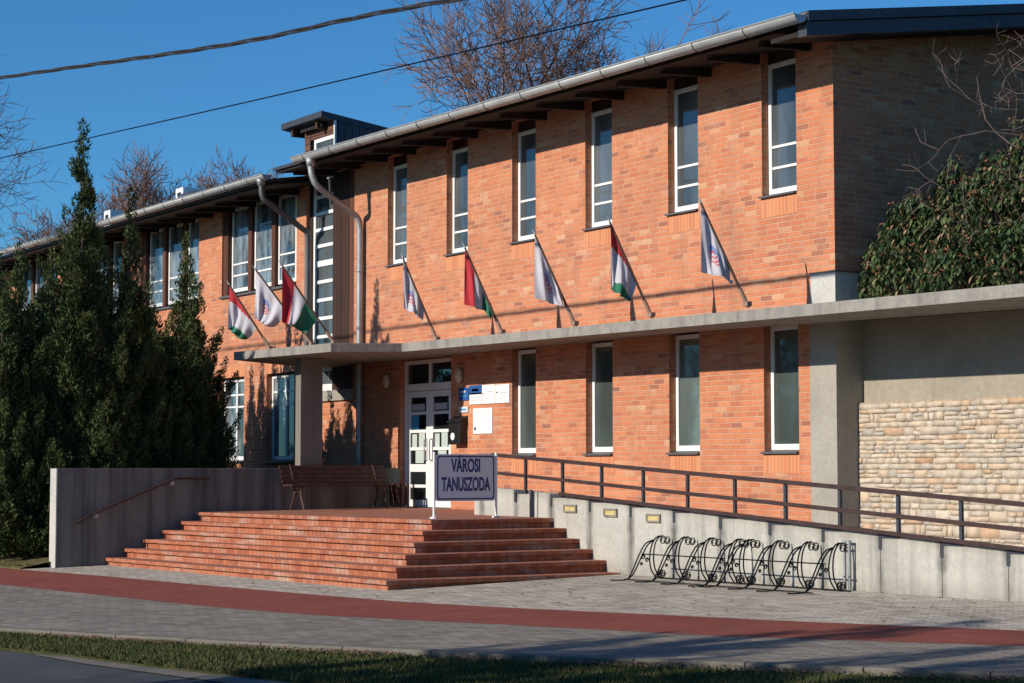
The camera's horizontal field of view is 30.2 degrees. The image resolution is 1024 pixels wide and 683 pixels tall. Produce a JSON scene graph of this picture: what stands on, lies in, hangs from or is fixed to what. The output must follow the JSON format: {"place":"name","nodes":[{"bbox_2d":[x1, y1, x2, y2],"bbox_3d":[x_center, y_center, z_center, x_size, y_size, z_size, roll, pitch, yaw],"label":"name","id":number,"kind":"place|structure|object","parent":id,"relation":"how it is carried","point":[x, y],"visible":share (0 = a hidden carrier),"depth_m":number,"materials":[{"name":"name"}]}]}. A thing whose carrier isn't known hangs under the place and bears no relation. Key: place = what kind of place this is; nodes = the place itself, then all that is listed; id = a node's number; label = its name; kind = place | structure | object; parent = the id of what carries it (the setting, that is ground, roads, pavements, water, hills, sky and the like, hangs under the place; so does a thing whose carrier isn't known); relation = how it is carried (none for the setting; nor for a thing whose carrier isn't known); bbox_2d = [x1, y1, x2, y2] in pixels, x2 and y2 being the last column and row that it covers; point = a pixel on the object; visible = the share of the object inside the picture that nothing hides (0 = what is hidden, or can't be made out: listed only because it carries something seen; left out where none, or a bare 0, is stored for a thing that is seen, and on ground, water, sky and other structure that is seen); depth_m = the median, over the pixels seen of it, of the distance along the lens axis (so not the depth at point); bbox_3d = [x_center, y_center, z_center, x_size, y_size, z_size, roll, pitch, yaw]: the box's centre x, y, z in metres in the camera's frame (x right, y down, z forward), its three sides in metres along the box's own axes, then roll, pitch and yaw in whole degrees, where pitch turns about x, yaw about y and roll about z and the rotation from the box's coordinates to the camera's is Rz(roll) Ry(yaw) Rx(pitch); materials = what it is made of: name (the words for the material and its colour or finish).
{"place":"outdoors","nodes":[
{"label":"outdoors","id":0,"kind":"place"},
{"bbox_2d":[0,551,49,568],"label":"lawn","id":1,"kind":"structure","parent":0,"point":[21,560],"depth_m":32.23,"materials":[{"name":"plant"}]},
{"bbox_2d":[0,268,37,342],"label":"juniper","id":2,"kind":"object","parent":1,"relation":"on","point":[1,286],"depth_m":35.15,"materials":[{"name":"green plant"}]},
{"bbox_2d":[0,44,66,250],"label":"bare tree","id":3,"kind":"object","parent":1,"relation":"on","point":[20,155],"visible":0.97,"depth_m":44.61,"materials":[{"name":"brown plant"}]},
{"bbox_2d":[0,116,193,558],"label":"juniper","id":4,"kind":"object","parent":1,"relation":"on","point":[78,389],"visible":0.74,"depth_m":32.90,"materials":[{"name":"green plant"}]},
{"bbox_2d":[109,303,238,467],"bbox_3d":[-6.859,1.476,35.136,3.924,4.944,3.678,0,-4,-3],"label":"juniper","id":5,"kind":"object","parent":1,"relation":"on","point":[187,387],"visible":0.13,"depth_m":34.86,"materials":[{"name":"green plant"}]},
{"bbox_2d":[137,231,243,467],"bbox_3d":[-7.095,0.965,38.285,3.958,6.416,4.186,2,-5,-33],"label":"juniper","id":6,"kind":"object","parent":1,"relation":"on","point":[216,404],"visible":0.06,"depth_m":37.89,"materials":[{"name":"green plant"}]},
{"bbox_2d":[21,562,48,568],"bbox_3d":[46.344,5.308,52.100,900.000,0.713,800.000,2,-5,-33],"label":"ground","id":7,"kind":"structure","parent":0,"point":[45,565],"depth_m":35.56,"materials":[{"name":"soil"}]},
{"bbox_2d":[4,192,115,250],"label":"bare tree","id":8,"kind":"object","parent":7,"relation":"on","point":[43,232],"visible":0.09,"depth_m":93.60,"materials":[{"name":"brown plant"}]},
{"bbox_2d":[61,138,186,229],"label":"bare tree","id":9,"kind":"object","parent":7,"relation":"on","point":[146,181],"visible":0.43,"depth_m":85.23,"materials":[{"name":"brown plant"}]},
{"bbox_2d":[0,646,328,682],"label":"verge edge","id":10,"kind":"object","parent":7,"relation":"on","point":[20,650],"visible":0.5,"depth_m":16.73,"materials":[{"name":"concrete"}]},
{"bbox_2d":[158,148,285,202],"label":"bare tree","id":11,"kind":"object","parent":7,"relation":"on","point":[209,186],"visible":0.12,"depth_m":80.98,"materials":[{"name":"brown plant"}]},
{"bbox_2d":[49,468,400,567],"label":"retaining wall","id":12,"kind":"structure","parent":7,"relation":"on","point":[98,516],"depth_m":32.37,"materials":[{"name":"concrete"}]},
{"bbox_2d":[295,358,322,465],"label":"concrete pillar","id":13,"kind":"structure","parent":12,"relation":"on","point":[308,411],"depth_m":34.12,"materials":[{"name":"grey concrete"}]},
{"bbox_2d":[0,4,1023,526],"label":"brick building","id":14,"kind":"structure","parent":7,"relation":"on","point":[788,148],"depth_m":29.23,"materials":[{"name":"orange brick"}]},
{"bbox_2d":[22,264,30,309],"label":"window","id":15,"kind":"structure","parent":14,"relation":"in","point":[27,278],"depth_m":53.64,"materials":[{"name":"clear glass"}]},
{"bbox_2d":[36,261,44,314],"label":"window","id":16,"kind":"structure","parent":14,"relation":"in","point":[39,273],"depth_m":52.90,"materials":[{"name":"glass"}]},
{"bbox_2d":[50,257,56,279],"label":"window","id":17,"kind":"structure","parent":14,"relation":"in","point":[55,274],"depth_m":51.88,"materials":[{"name":"clear glass"}]},
{"bbox_2d":[98,246,107,281],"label":"window","id":18,"kind":"structure","parent":14,"relation":"in","point":[100,259],"depth_m":48.78,"materials":[{"name":"clear glass"}]},
{"bbox_2d":[113,241,121,312],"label":"window","id":19,"kind":"structure","parent":14,"relation":"in","point":[117,244],"depth_m":47.91,"materials":[{"name":"glass"}]},
{"bbox_2d":[150,228,162,306],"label":"window","id":20,"kind":"structure","parent":14,"relation":"in","point":[156,239],"depth_m":45.69,"materials":[{"name":"white paint"}]},
{"bbox_2d":[168,223,182,304],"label":"window","id":21,"kind":"structure","parent":14,"relation":"in","point":[175,234],"depth_m":44.80,"materials":[{"name":"clear glass"}]},
{"bbox_2d":[188,218,198,298],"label":"window","id":22,"kind":"structure","parent":14,"relation":"in","point":[193,227],"depth_m":43.80,"materials":[{"name":"glass"}]},
{"bbox_2d":[224,378,243,462],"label":"window","id":23,"kind":"structure","parent":14,"relation":"in","point":[236,401],"depth_m":41.45,"materials":[{"name":"glass"}]},
{"bbox_2d":[232,207,247,292],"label":"window","id":24,"kind":"structure","parent":14,"relation":"in","point":[240,216],"depth_m":41.71,"materials":[{"name":"clear glass"}]},
{"bbox_2d":[227,281,272,348],"bbox_3d":[-4.675,-0.460,33.876,0.892,1.291,0.136,-1,-4,11],"label":"flagpole with flag","id":25,"kind":"object","parent":14,"relation":"on","point":[242,325],"visible":1,"depth_m":33.90,"materials":[{"name":"fabric"}]},
{"bbox_2d":[254,201,271,288],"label":"window","id":26,"kind":"structure","parent":14,"relation":"in","point":[263,213],"depth_m":40.72,"materials":[{"name":"clear glass"}]},
{"bbox_2d":[263,374,293,462],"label":"window","id":27,"kind":"structure","parent":14,"relation":"in","point":[282,385],"depth_m":39.60,"materials":[{"name":"glass"}]},
{"bbox_2d":[253,266,314,344],"bbox_3d":[-3.955,-0.608,32.896,1.176,1.456,0.136,-1,-4,14],"label":"flagpole with flag","id":28,"kind":"object","parent":14,"relation":"on","point":[268,307],"visible":0.99,"depth_m":32.99,"materials":[{"name":"wood"},{"name":"fabric"}]},
{"bbox_2d":[278,195,296,284],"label":"window","id":29,"kind":"structure","parent":14,"relation":"in","point":[287,240],"depth_m":39.73,"materials":[{"name":"white paint"}]},
{"bbox_2d":[279,261,337,342],"bbox_3d":[-3.457,-0.646,32.209,1.004,1.441,0.138,1,-4,-11],"label":"flagpole with flag","id":30,"kind":"object","parent":14,"relation":"on","point":[298,313],"visible":1,"depth_m":32.17,"materials":[{"name":"wood"},{"name":"fabric"}]},
{"bbox_2d":[310,134,333,390],"bbox_3d":[-3.813,-1.561,38.277,0.080,5.140,1.020,2,-5,-33],"label":"stair window","id":31,"kind":"structure","parent":14,"relation":"in","point":[321,208],"depth_m":38.29,"materials":[{"name":"glass"}]},
{"bbox_2d":[383,373,390,388],"bbox_3d":[-2.356,0.742,35.535,0.101,0.297,0.220,2,-5,-33],"label":"wall lamp","id":32,"kind":"object","parent":14,"relation":"attached to","point":[387,381],"visible":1,"depth_m":35.48,"materials":[{"name":"grey glass"}]},
{"bbox_2d":[384,154,406,266],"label":"window","id":33,"kind":"structure","parent":14,"relation":"in","point":[400,162],"depth_m":35.72,"materials":[{"name":"white paint"}]},
{"bbox_2d":[407,391,429,506],"bbox_3d":[-1.729,1.966,34.764,0.124,2.105,0.815,2,-5,-33],"label":"door leaf","id":34,"kind":"structure","parent":14,"relation":"in","point":[418,403],"depth_m":34.79,"materials":[{"name":"white paint"}]},
{"bbox_2d":[401,254,439,339],"bbox_3d":[-1.535,-0.736,31.827,0.668,1.510,0.142,0,-4,-6],"label":"flagpole with flag","id":35,"kind":"object","parent":14,"relation":"on","point":[413,302],"visible":1,"depth_m":31.81,"materials":[{"name":"white fabric"}]},
{"bbox_2d":[429,389,450,507],"bbox_3d":[-1.290,1.921,34.085,0.124,2.105,0.795,2,-5,-33],"label":"door leaf","id":36,"kind":"structure","parent":14,"relation":"in","point":[440,400],"depth_m":34.21,"materials":[{"name":"white paint"}]},
{"bbox_2d":[443,138,467,255],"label":"window","id":37,"kind":"structure","parent":14,"relation":"in","point":[460,146],"depth_m":33.89,"materials":[{"name":"grey glass"}]},
{"bbox_2d":[446,416,467,444],"bbox_3d":[-0.962,1.551,33.234,0.186,0.500,0.420,2,-5,-33],"label":"mailbox","id":38,"kind":"object","parent":14,"relation":"attached to","point":[457,430],"visible":1,"depth_m":33.12,"materials":[{"name":"black metal"}]},
{"bbox_2d":[455,367,463,383],"bbox_3d":[-0.942,0.597,33.346,0.101,0.297,0.220,2,-5,-33],"label":"wall lamp","id":39,"kind":"object","parent":14,"relation":"attached to","point":[459,375],"visible":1,"depth_m":33.29,"materials":[{"name":"grey glass"}]},
{"bbox_2d":[459,406,467,412],"bbox_3d":[-0.846,1.190,33.231,0.020,0.100,0.290,2,-5,-33],"label":"wall sign","id":40,"kind":"object","parent":14,"relation":"attached to","point":[463,409],"visible":1,"depth_m":33.22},
{"bbox_2d":[459,387,468,400],"bbox_3d":[-0.841,0.920,33.241,0.020,0.220,0.330,2,-5,-33],"label":"wall sign","id":41,"kind":"object","parent":14,"relation":"attached to","point":[463,393],"visible":1,"depth_m":33.23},
{"bbox_2d":[469,385,481,404],"bbox_3d":[-0.627,0.923,32.908,0.020,0.330,0.400,2,-5,-33],"label":"information board","id":42,"kind":"object","parent":14,"relation":"attached to","point":[475,394],"visible":1,"depth_m":32.90,"materials":[{"name":"plastic"}]},
{"bbox_2d":[473,408,492,433],"bbox_3d":[-0.504,1.365,32.695,0.012,0.440,0.620,2,-5,-33],"label":"notice sheet","id":43,"kind":"object","parent":14,"relation":"attached to","point":[482,420],"visible":1,"depth_m":32.68,"materials":[{"name":"paper"}]},
{"bbox_2d":[462,242,505,333],"bbox_3d":[-0.443,-0.835,30.104,0.688,1.480,0.156,0,-4,-5],"label":"flagpole with flag","id":44,"kind":"object","parent":14,"relation":"on","point":[475,295],"visible":1,"depth_m":30.10,"materials":[{"name":"wood"},{"name":"fabric"}]},
{"bbox_2d":[482,384,495,403],"bbox_3d":[-0.399,0.902,32.555,0.020,0.325,0.410,2,-5,-33],"label":"information board","id":45,"kind":"object","parent":14,"relation":"attached to","point":[488,394],"visible":1,"depth_m":32.54,"materials":[{"name":"plastic"}]},
{"bbox_2d":[495,384,509,402],"bbox_3d":[-0.161,0.883,32.186,0.020,0.315,0.440,2,-5,-33],"label":"information board","id":46,"kind":"object","parent":14,"relation":"attached to","point":[502,393],"visible":1,"depth_m":32.17,"materials":[{"name":"plastic"}]},
{"bbox_2d":[509,120,535,243],"bbox_3d":[0.256,-2.706,31.915,0.220,2.100,0.815,2,-5,-33],"label":"window","id":47,"kind":"structure","parent":14,"relation":"in","point":[527,128],"depth_m":32.07,"materials":[{"name":"grey glass"}]},
{"bbox_2d":[510,349,535,455],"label":"window","id":48,"kind":"structure","parent":14,"relation":"in","point":[526,358],"depth_m":31.82,"materials":[{"name":"glass"}]},
{"bbox_2d":[532,229,578,326],"bbox_3d":[0.651,-0.948,28.403,0.697,1.480,0.145,0,-4,-5],"label":"flagpole with flag","id":49,"kind":"object","parent":14,"relation":"on","point":[547,288],"visible":1,"depth_m":28.40,"materials":[{"name":"fabric"},{"name":"wood"}]},
{"bbox_2d":[582,99,611,230],"bbox_3d":[1.427,-2.827,30.100,0.220,2.100,0.815,2,-5,-33],"label":"window","id":50,"kind":"structure","parent":14,"relation":"in","point":[601,113],"depth_m":30.25,"materials":[{"name":"grey glass"}]},
{"bbox_2d":[582,342,612,455],"bbox_3d":[1.427,0.900,29.852,0.220,1.780,0.815,2,-5,-33],"label":"window","id":51,"kind":"structure","parent":14,"relation":"in","point":[602,353],"depth_m":30.00,"materials":[{"name":"glass"}]},
{"bbox_2d":[607,216,655,318],"bbox_3d":[1.675,-1.040,26.784,0.698,1.449,0.140,1,-4,-16],"label":"flagpole with flag","id":52,"kind":"object","parent":14,"relation":"on","point":[624,283],"visible":1,"depth_m":26.75,"materials":[{"name":"fabric"},{"name":"wood"}]},
{"bbox_2d":[664,76,697,215],"bbox_3d":[2.599,-2.947,28.286,0.220,2.100,0.815,2,-5,-33],"label":"window","id":53,"kind":"structure","parent":14,"relation":"in","point":[686,87],"depth_m":28.43,"materials":[{"name":"grey glass"}]},
{"bbox_2d":[666,334,699,454],"bbox_3d":[2.599,0.779,28.038,0.220,1.780,0.815,2,-5,-33],"label":"window","id":54,"kind":"structure","parent":14,"relation":"in","point":[687,346],"depth_m":28.17,"materials":[{"name":"grey glass"}]},
{"bbox_2d":[698,197,751,308],"bbox_3d":[2.802,-1.175,25.061,0.714,1.489,0.144,1,-4,-8],"label":"flagpole with flag","id":55,"kind":"object","parent":14,"relation":"attached to","point":[714,260],"visible":1,"depth_m":25.04,"materials":[{"name":"fabric"},{"name":"wood"}]},
{"bbox_2d":[758,50,796,198],"bbox_3d":[3.770,-3.068,26.472,0.220,2.100,0.815,2,-5,-33],"label":"window","id":56,"kind":"structure","parent":14,"relation":"in","point":[781,63],"depth_m":26.60,"materials":[{"name":"glass"}]},
{"bbox_2d":[760,324,798,453],"bbox_3d":[3.770,0.659,26.224,0.220,1.780,0.815,2,-5,-33],"label":"window","id":57,"kind":"structure","parent":14,"relation":"in","point":[783,339],"depth_m":26.36,"materials":[{"name":"grey glass"}]},
{"bbox_2d":[0,626,1023,681],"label":"kerb","id":58,"kind":"structure","parent":7,"relation":"on","point":[847,669],"depth_m":16.03,"materials":[{"name":"concrete"}]},
{"bbox_2d":[378,0,731,121],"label":"bare tree","id":59,"kind":"object","parent":7,"relation":"on","point":[504,65],"visible":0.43,"depth_m":67.68,"materials":[{"name":"brown plant"}]},
{"bbox_2d":[853,116,1023,298],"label":"laurel shrub","id":60,"kind":"object","parent":7,"relation":"on","point":[899,260],"visible":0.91,"depth_m":23.54,"materials":[{"name":"green plant"}]},
{"bbox_2d":[858,309,1023,546],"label":"stone wall","id":61,"kind":"structure","parent":7,"relation":"on","point":[941,409],"depth_m":24.16,"materials":[{"name":"stone"}]},
{"bbox_2d":[896,21,1023,282],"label":"bare tree","id":62,"kind":"object","parent":7,"relation":"on","point":[1001,98],"visible":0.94,"depth_m":23.22,"materials":[{"name":"brown plant"}]},
{"bbox_2d":[0,650,223,682],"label":"road","id":63,"kind":"structure","parent":0,"point":[17,667],"depth_m":16.56,"materials":[{"name":"grey asphalt"}]},
{"bbox_2d":[37,654,290,682],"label":"road edging","id":64,"kind":"object","parent":63,"relation":"on","point":[213,677],"visible":0.73,"depth_m":16.36,"materials":[{"name":"concrete"}]},
{"bbox_2d":[0,0,464,79],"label":"overhead cable","id":65,"kind":"object","parent":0,"point":[305,29],"visible":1,"depth_m":25.05,"materials":[{"name":"black rubber"}]},
{"bbox_2d":[0,0,686,158],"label":"overhead cable","id":66,"kind":"object","parent":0,"point":[372,72],"visible":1,"depth_m":24.30,"materials":[{"name":"black rubber"}]},
{"bbox_2d":[0,584,1023,670],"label":"footway","id":67,"kind":"structure","parent":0,"point":[26,607],"depth_m":18.16,"materials":[{"name":"grey concrete"}]},
{"bbox_2d":[0,568,1023,645],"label":"bike path","id":68,"kind":"structure","parent":0,"point":[236,598],"depth_m":20.37,"materials":[{"name":"red asphalt"}]},
{"bbox_2d":[0,0,1023,256],"label":"sky","id":69,"kind":"structure","parent":0,"point":[35,35],"materials":[{"name":"blue"}]},
{"bbox_2d":[0,630,1023,682],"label":"verge","id":70,"kind":"structure","parent":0,"point":[595,675],"depth_m":15.14,"materials":[{"name":"plant"}]},
{"bbox_2d":[1,630,1023,680],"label":"verge leaf litter","id":71,"kind":"object","parent":70,"relation":"on","point":[580,660],"visible":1,"depth_m":15.94,"materials":[{"name":"brown plant"}]},
{"bbox_2d":[10,565,1023,645],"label":"pavement","id":72,"kind":"structure","parent":0,"point":[625,596],"depth_m":21.86,"materials":[{"name":"grey concrete"}]},
{"bbox_2d":[104,507,620,589],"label":"entrance steps","id":73,"kind":"structure","parent":72,"relation":"on","point":[394,548],"depth_m":27.14,"materials":[{"name":"brick"}]},
{"bbox_2d":[279,465,397,509],"bbox_3d":[-3.076,2.587,33.802,2.100,0.791,0.620,2,-5,-33],"label":"park bench","id":74,"kind":"object","parent":73,"relation":"on","point":[374,473],"visible":1,"depth_m":33.91,"materials":[{"name":"brown wood"}]},
{"bbox_2d":[389,483,408,506],"bbox_3d":[-2.060,2.785,34.541,0.364,0.430,0.360,2,-5,-33],"label":"waste bin","id":75,"kind":"object","parent":73,"relation":"on","point":[398,495],"visible":0.96,"depth_m":34.41,"materials":[{"name":"brown wood"}]},
{"bbox_2d":[430,452,499,518],"bbox_3d":[-0.680,2.098,27.740,1.180,0.960,0.120,2,-5,-33],"label":"name sign","id":76,"kind":"object","parent":73,"relation":"on","point":[464,477],"visible":1,"depth_m":27.72,"materials":[{"name":"white metal"}]},
{"bbox_2d":[610,535,748,586],"bbox_3d":[2.157,2.803,24.374,0.983,0.593,1.880,2,-5,-33],"label":"bicycle rack","id":77,"kind":"object","parent":72,"relation":"on","point":[710,576],"visible":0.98,"depth_m":24.41,"materials":[{"name":"metal"}]},
{"bbox_2d":[474,487,1023,602],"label":"ramp wall","id":78,"kind":"structure","parent":72,"relation":"on","point":[906,565],"depth_m":23.62,"materials":[{"name":"concrete"}]},
{"bbox_2d":[563,504,576,512],"bbox_3d":[0.837,2.407,27.387,0.027,0.115,0.320,2,-5,-33],"label":"wall light","id":79,"kind":"object","parent":78,"relation":"attached to","point":[569,508],"visible":1,"depth_m":27.38,"materials":[{"name":"yellow glass"}]},
{"bbox_2d":[603,508,617,516],"bbox_3d":[1.375,2.392,26.550,0.027,0.115,0.310,2,-5,-33],"label":"wall light","id":80,"kind":"object","parent":78,"relation":"attached to","point":[608,512],"visible":1,"depth_m":26.55,"materials":[{"name":"yellow glass"}]},
{"bbox_2d":[646,514,660,522],"bbox_3d":[1.912,2.391,25.716,0.027,0.115,0.310,2,-5,-33],"label":"wall light","id":81,"kind":"object","parent":78,"relation":"attached to","point":[655,518],"visible":1,"depth_m":25.69,"materials":[{"name":"yellow glass"}]},
{"bbox_2d":[491,453,1023,565],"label":"ramp railing","id":82,"kind":"object","parent":78,"relation":"attached to","point":[898,533],"visible":0.94,"depth_m":23.44,"materials":[{"name":"metal"}]},
{"bbox_2d":[699,539,850,593],"bbox_3d":[3.159,2.690,22.823,0.983,0.593,1.880,2,-5,-33],"label":"bicycle rack","id":83,"kind":"object","parent":72,"relation":"on","point":[810,583],"visible":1,"depth_m":22.82,"materials":[{"name":"metal"}]},
{"bbox_2d":[842,540,850,589],"bbox_3d":[3.951,2.653,22.392,0.035,0.620,0.115,2,-5,-33],"label":"steel post","id":84,"kind":"object","parent":72,"relation":"on","point":[849,564],"visible":0.82,"depth_m":22.37,"materials":[{"name":"metal"}]}
]}

